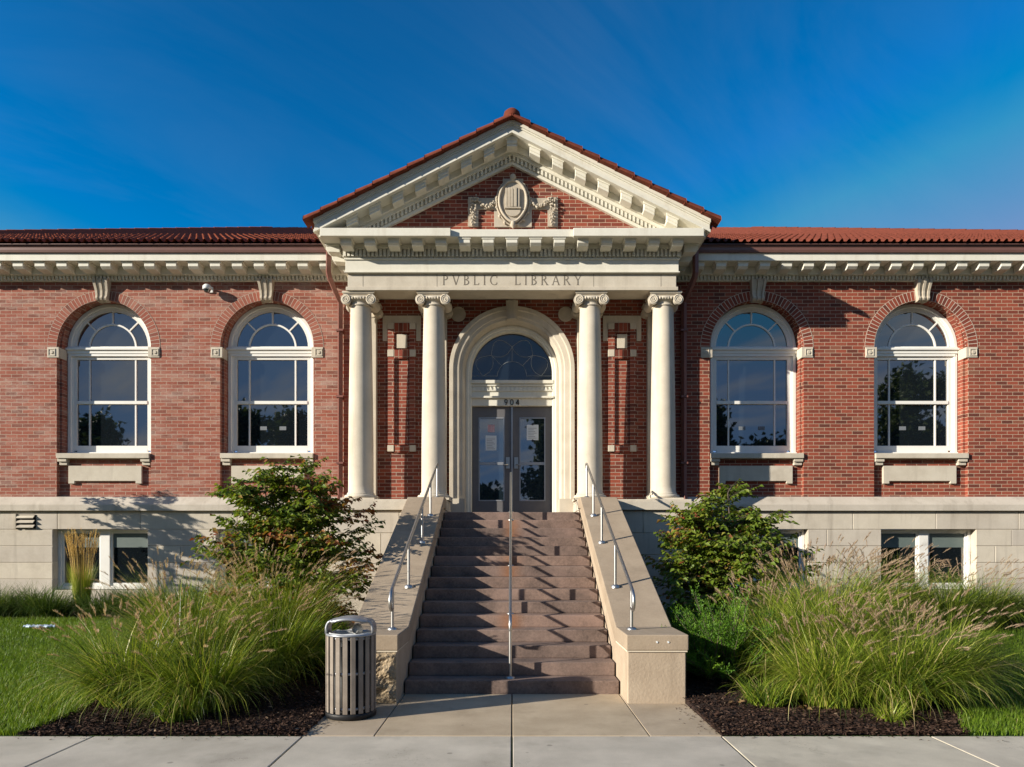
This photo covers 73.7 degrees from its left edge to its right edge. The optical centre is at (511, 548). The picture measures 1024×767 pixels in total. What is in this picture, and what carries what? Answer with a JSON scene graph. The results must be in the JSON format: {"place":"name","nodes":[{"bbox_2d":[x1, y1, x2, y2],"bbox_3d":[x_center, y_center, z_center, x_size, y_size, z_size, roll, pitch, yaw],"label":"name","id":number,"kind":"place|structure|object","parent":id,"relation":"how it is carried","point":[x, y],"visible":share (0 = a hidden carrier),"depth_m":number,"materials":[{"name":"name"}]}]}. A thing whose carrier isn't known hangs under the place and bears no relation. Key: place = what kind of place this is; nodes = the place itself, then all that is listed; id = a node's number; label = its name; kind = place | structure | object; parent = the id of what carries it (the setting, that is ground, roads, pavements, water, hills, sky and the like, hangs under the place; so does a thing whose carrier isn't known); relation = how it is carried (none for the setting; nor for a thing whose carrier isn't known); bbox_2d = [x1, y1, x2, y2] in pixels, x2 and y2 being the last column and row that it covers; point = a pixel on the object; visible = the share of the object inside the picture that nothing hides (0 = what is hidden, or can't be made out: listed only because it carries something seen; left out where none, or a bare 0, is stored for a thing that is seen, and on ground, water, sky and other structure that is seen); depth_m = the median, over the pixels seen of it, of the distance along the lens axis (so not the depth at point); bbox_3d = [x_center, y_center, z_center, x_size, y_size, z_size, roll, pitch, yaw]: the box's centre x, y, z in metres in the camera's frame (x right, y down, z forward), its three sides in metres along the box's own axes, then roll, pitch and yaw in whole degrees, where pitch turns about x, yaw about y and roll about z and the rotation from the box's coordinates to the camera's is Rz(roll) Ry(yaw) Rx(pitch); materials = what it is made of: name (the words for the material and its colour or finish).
{"place":"outdoors","nodes":[
{"label":"outdoors","id":0,"kind":"place"},
{"bbox_2d":[64,527,100,614],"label":"feather reed grass","id":1,"kind":"object","parent":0,"point":[81,579],"depth_m":12.99,"materials":[{"name":"plant"}]},
{"bbox_2d":[0,736,1023,766],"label":"sidewalk","id":2,"kind":"structure","parent":0,"point":[528,751],"depth_m":5.78,"materials":[{"name":"concrete"}]},
{"bbox_2d":[18,705,1004,740],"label":"mulch chips","id":3,"kind":"object","parent":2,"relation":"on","point":[676,708],"visible":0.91,"depth_m":6.23,"materials":[{"name":"brown wood"}]},
{"bbox_2d":[302,693,721,737],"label":"entrance path","id":4,"kind":"structure","parent":0,"point":[490,715],"depth_m":6.89,"materials":[{"name":"beige concrete"}]},
{"bbox_2d":[325,615,376,720],"bbox_3d":[-1.655,1.204,7.020,0.516,1.029,0.516,0,0,0],"label":"trash can","id":5,"kind":"object","parent":4,"relation":"on","point":[350,674],"visible":1,"depth_m":6.83,"materials":[{"name":"grey metal"}]},
{"bbox_2d":[0,616,1023,766],"bbox_3d":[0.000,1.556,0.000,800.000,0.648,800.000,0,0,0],"label":"ground","id":6,"kind":"structure","parent":0,"point":[94,735],"depth_m":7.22,"materials":[{"name":"green plant"}]},
{"bbox_2d":[23,624,54,627],"bbox_3d":[-7.950,1.307,11.499,0.528,0.059,0.158,0,0,0],"label":"plastic scrap","id":7,"kind":"object","parent":6,"relation":"on","point":[33,625],"visible":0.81,"depth_m":11.47,"materials":[{"name":"white plastic"}]},
{"bbox_2d":[0,606,353,735],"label":"mulch bed","id":8,"kind":"object","parent":6,"relation":"on","point":[250,696],"visible":0.2,"depth_m":7.03,"materials":[{"name":"soil"}]},
{"bbox_2d":[0,579,16,603],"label":"lily turf","id":9,"kind":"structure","parent":8,"relation":"on","point":[4,594],"depth_m":13.32,"materials":[{"name":"green plant"}]},
{"bbox_2d":[0,579,47,616],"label":"lily turf","id":10,"kind":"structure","parent":8,"relation":"on","point":[4,611],"depth_m":12.74,"materials":[{"name":"green plant"}]},
{"bbox_2d":[0,582,70,616],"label":"lily turf","id":11,"kind":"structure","parent":8,"relation":"on","point":[23,613],"depth_m":12.82,"materials":[{"name":"green plant"}]},
{"bbox_2d":[2,580,88,617],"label":"lily turf","id":12,"kind":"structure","parent":8,"relation":"on","point":[40,609],"depth_m":12.69,"materials":[{"name":"green plant"}]},
{"bbox_2d":[57,581,133,618],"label":"lily turf","id":13,"kind":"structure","parent":8,"relation":"on","point":[87,605],"depth_m":12.71,"materials":[{"name":"green plant"}]},
{"bbox_2d":[78,580,169,615],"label":"lily turf","id":14,"kind":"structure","parent":8,"relation":"on","point":[114,600],"depth_m":12.89,"materials":[{"name":"green plant"}]},
{"bbox_2d":[2,593,248,718],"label":"fountain grass","id":15,"kind":"object","parent":8,"relation":"on","point":[94,676],"depth_m":7.06,"materials":[{"name":"green plant"}]},
{"bbox_2d":[98,580,179,616],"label":"lily turf","id":16,"kind":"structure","parent":8,"relation":"on","point":[137,600],"depth_m":12.64,"materials":[{"name":"green plant"}]},
{"bbox_2d":[62,543,286,651],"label":"fountain grass","id":17,"kind":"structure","parent":8,"relation":"on","point":[144,608],"depth_m":9.09,"materials":[{"name":"green plant"}]},
{"bbox_2d":[133,687,229,724],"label":"fountain grass","id":18,"kind":"object","parent":8,"relation":"on","point":[185,713],"depth_m":6.64,"materials":[{"name":"green plant"}]},
{"bbox_2d":[62,565,306,695],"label":"fountain grass","id":19,"kind":"object","parent":8,"relation":"on","point":[203,632],"depth_m":7.96,"materials":[{"name":"green plant"}]},
{"bbox_2d":[157,581,216,610],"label":"lily turf","id":20,"kind":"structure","parent":8,"relation":"on","point":[185,594],"depth_m":12.87,"materials":[{"name":"green plant"}]},
{"bbox_2d":[80,599,320,738],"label":"fountain grass","id":21,"kind":"object","parent":8,"relation":"on","point":[226,680],"depth_m":6.89,"materials":[{"name":"green plant"}]},
{"bbox_2d":[177,582,231,617],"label":"lily turf","id":22,"kind":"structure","parent":8,"relation":"on","point":[198,595],"depth_m":12.63,"materials":[{"name":"green plant"}]},
{"bbox_2d":[172,569,359,688],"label":"fountain grass","id":23,"kind":"object","parent":8,"relation":"on","point":[295,650],"depth_m":8.05,"materials":[{"name":"green plant"}]},
{"bbox_2d":[173,534,376,675],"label":"fountain grass","id":24,"kind":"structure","parent":8,"relation":"on","point":[292,601],"depth_m":8.94,"materials":[{"name":"green plant"}]},
{"bbox_2d":[180,454,385,628],"bbox_3d":[-3.354,0.025,10.653,3.354,2.874,3.409,0,0,0],"label":"shrub","id":25,"kind":"object","parent":8,"relation":"on","point":[306,508],"visible":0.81,"depth_m":10.18,"materials":[{"name":"green plant"}]},
{"bbox_2d":[269,611,348,672],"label":"fountain grass","id":26,"kind":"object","parent":8,"relation":"on","point":[320,667],"depth_m":8.64,"materials":[{"name":"green plant"}]},
{"bbox_2d":[290,590,358,640],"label":"fountain grass","id":27,"kind":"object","parent":8,"relation":"on","point":[342,610],"depth_m":9.54,"materials":[{"name":"green plant"}]},
{"bbox_2d":[17,663,971,736],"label":"mulch chips","id":28,"kind":"object","parent":8,"relation":"on","point":[910,726],"visible":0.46,"depth_m":6.66,"materials":[{"name":"brown wood"}]},
{"bbox_2d":[0,108,1023,613],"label":"library building","id":29,"kind":"structure","parent":6,"relation":"on","point":[544,316],"depth_m":14.47,"materials":[{"name":"brick"}]},
{"bbox_2d":[58,530,147,588],"bbox_3d":[-8.700,0.235,14.635,2.000,1.270,0.160,0,0,0],"label":"basement window","id":30,"kind":"structure","parent":29,"relation":"in","point":[111,543],"depth_m":14.65,"materials":[{"name":"white paint"}]},
{"bbox_2d":[47,278,159,483],"bbox_3d":[-8.670,-3.527,14.617,2.400,4.295,0.545,0,0,0],"label":"window","id":31,"kind":"structure","parent":29,"relation":"in","point":[111,348],"depth_m":14.81,"materials":[{"name":"glass"}]},
{"bbox_2d":[202,284,212,292],"bbox_3d":[-6.400,-5.449,14.367,0.176,0.182,0.258,0,0,0],"label":"security camera","id":32,"kind":"object","parent":29,"relation":"attached to","point":[207,288],"visible":1,"depth_m":14.28,"materials":[{"name":"white plastic"}]},
{"bbox_2d":[220,530,304,588],"bbox_3d":[-5.250,0.235,14.635,2.000,1.270,0.160,0,0,0],"label":"basement window","id":33,"kind":"structure","parent":29,"relation":"in","point":[221,535],"depth_m":14.65,"materials":[{"name":"white paint"}]},
{"bbox_2d":[211,278,323,483],"bbox_3d":[-5.200,-3.527,14.617,2.400,4.295,0.545,0,0,0],"label":"window","id":34,"kind":"structure","parent":29,"relation":"in","point":[272,352],"depth_m":14.82,"materials":[{"name":"glass"}]},
{"bbox_2d":[472,407,510,511],"bbox_3d":[-0.432,-1.853,14.537,0.825,2.325,0.147,0,0,0],"label":"door","id":35,"kind":"structure","parent":29,"relation":"in","point":[491,426],"depth_m":14.56,"materials":[{"name":"grey paint"}]},
{"bbox_2d":[513,407,551,511],"bbox_3d":[0.432,-1.853,14.537,0.825,2.325,0.147,0,0,0],"label":"door","id":36,"kind":"structure","parent":29,"relation":"in","point":[532,426],"depth_m":14.56,"materials":[{"name":"grey paint"}]},
{"bbox_2d":[700,278,812,483],"bbox_3d":[5.200,-3.527,14.617,2.400,4.295,0.545,0,0,0],"label":"window","id":37,"kind":"structure","parent":29,"relation":"in","point":[751,352],"depth_m":14.81,"materials":[{"name":"glass"}]},
{"bbox_2d":[714,530,803,588],"bbox_3d":[5.250,0.235,14.635,2.000,1.270,0.160,0,0,0],"label":"basement window","id":38,"kind":"structure","parent":29,"relation":"in","point":[787,533],"depth_m":14.65,"materials":[{"name":"white paint"}]},
{"bbox_2d":[865,278,977,483],"bbox_3d":[8.690,-3.527,14.617,2.400,4.295,0.545,0,0,0],"label":"window","id":39,"kind":"structure","parent":29,"relation":"in","point":[913,348],"depth_m":14.81,"materials":[{"name":"glass"}]},
{"bbox_2d":[881,530,970,588],"bbox_3d":[8.800,0.235,14.635,2.000,1.270,0.160,0,0,0],"label":"basement window","id":40,"kind":"structure","parent":29,"relation":"in","point":[959,541],"depth_m":14.65,"materials":[{"name":"white paint"}]},
{"bbox_2d":[348,497,688,703],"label":"entrance steps","id":41,"kind":"structure","parent":6,"relation":"on","point":[571,634],"depth_m":9.38,"materials":[{"name":"brown stone"}]},
{"bbox_2d":[387,463,439,629],"bbox_3d":[-1.410,-0.326,10.445,0.124,2.602,5.130,0,0,0],"label":"handrail","id":42,"kind":"object","parent":41,"relation":"on","point":[408,584],"visible":0.84,"depth_m":9.31,"materials":[{"name":"metal"}]},
{"bbox_2d":[506,472,514,678],"bbox_3d":[-0.020,0.070,10.573,0.110,3.021,4.988,0,0,0],"label":"handrail","id":43,"kind":"object","parent":41,"relation":"on","point":[510,612],"visible":0.95,"depth_m":8.92,"materials":[{"name":"metal"}]},
{"bbox_2d":[584,463,636,629],"bbox_3d":[1.410,-0.326,10.445,0.124,2.602,5.130,0,0,0],"label":"handrail","id":44,"kind":"object","parent":41,"relation":"on","point":[615,584],"visible":0.91,"depth_m":9.31,"materials":[{"name":"metal"}]},
{"bbox_2d":[667,606,1023,735],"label":"mulch bed","id":45,"kind":"object","parent":6,"relation":"on","point":[732,711],"visible":0.09,"depth_m":7.01,"materials":[{"name":"soil"}]},
{"bbox_2d":[663,602,721,655],"bbox_3d":[2.577,1.109,9.646,1.721,0.822,1.664,0,0,39],"label":"juniper","id":46,"kind":"object","parent":45,"relation":"on","point":[669,616],"visible":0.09,"depth_m":9.60,"materials":[{"name":"green plant"}]},
{"bbox_2d":[666,597,770,628],"bbox_3d":[3.223,1.095,10.081,1.788,0.803,2.038,0,0,-44],"label":"juniper","id":47,"kind":"object","parent":45,"relation":"on","point":[718,611],"visible":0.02,"depth_m":10.05,"materials":[{"name":"green plant"}]},
{"bbox_2d":[661,583,806,681],"bbox_3d":[2.612,1.013,8.448,1.894,1.192,1.876,0,0,0],"label":"juniper","id":48,"kind":"object","parent":45,"relation":"on","point":[707,667],"visible":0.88,"depth_m":8.21,"materials":[{"name":"green plant"}]},
{"bbox_2d":[641,478,835,624],"bbox_3d":[3.495,0.205,10.946,2.976,2.801,3.057,0,0,0],"label":"shrub","id":49,"kind":"object","parent":45,"relation":"on","point":[705,559],"visible":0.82,"depth_m":10.59,"materials":[{"name":"green plant"}]},
{"bbox_2d":[716,666,803,707],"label":"fountain grass","id":50,"kind":"object","parent":45,"relation":"on","point":[755,693],"depth_m":7.24,"materials":[{"name":"green plant"}]},
{"bbox_2d":[690,571,888,682],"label":"fountain grass","id":51,"kind":"object","parent":45,"relation":"on","point":[769,637],"depth_m":8.17,"materials":[{"name":"green plant"}]},
{"bbox_2d":[703,544,964,701],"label":"fountain grass","id":52,"kind":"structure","parent":45,"relation":"on","point":[843,619],"depth_m":8.07,"materials":[{"name":"green plant"}]},
{"bbox_2d":[721,532,950,639],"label":"fountain grass","id":53,"kind":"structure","parent":45,"relation":"on","point":[844,576],"depth_m":9.30,"materials":[{"name":"green plant"}]},
{"bbox_2d":[732,600,950,722],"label":"fountain grass","id":54,"kind":"object","parent":45,"relation":"on","point":[807,680],"depth_m":7.10,"materials":[{"name":"green plant"}]},
{"bbox_2d":[860,696,927,723],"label":"fountain grass","id":55,"kind":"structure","parent":45,"relation":"on","point":[889,715],"depth_m":6.72,"materials":[{"name":"green plant"}]},
{"bbox_2d":[777,591,1020,731],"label":"fountain grass","id":56,"kind":"object","parent":45,"relation":"on","point":[916,695],"depth_m":6.93,"materials":[{"name":"green plant"}]},
{"bbox_2d":[819,537,979,627],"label":"fountain grass","id":57,"kind":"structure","parent":45,"relation":"on","point":[913,588],"depth_m":11.55,"materials":[{"name":"green plant"}]},
{"bbox_2d":[819,585,1023,716],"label":"fountain grass","id":58,"kind":"object","parent":45,"relation":"on","point":[980,663],"depth_m":7.25,"materials":[{"name":"green plant"}]},
{"bbox_2d":[886,556,1020,633],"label":"fountain grass","id":59,"kind":"object","parent":45,"relation":"on","point":[963,602],"depth_m":11.27,"materials":[{"name":"green plant"}]},
{"bbox_2d":[925,552,1023,627],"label":"fountain grass","id":60,"kind":"object","parent":45,"relation":"on","point":[1015,600],"depth_m":11.58,"materials":[{"name":"green plant"}]},
{"bbox_2d":[962,584,1023,623],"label":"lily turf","id":61,"kind":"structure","parent":45,"relation":"on","point":[1015,620],"depth_m":11.99,"materials":[{"name":"green plant"}]},
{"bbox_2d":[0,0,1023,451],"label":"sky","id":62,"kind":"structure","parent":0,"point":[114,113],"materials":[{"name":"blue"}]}
]}

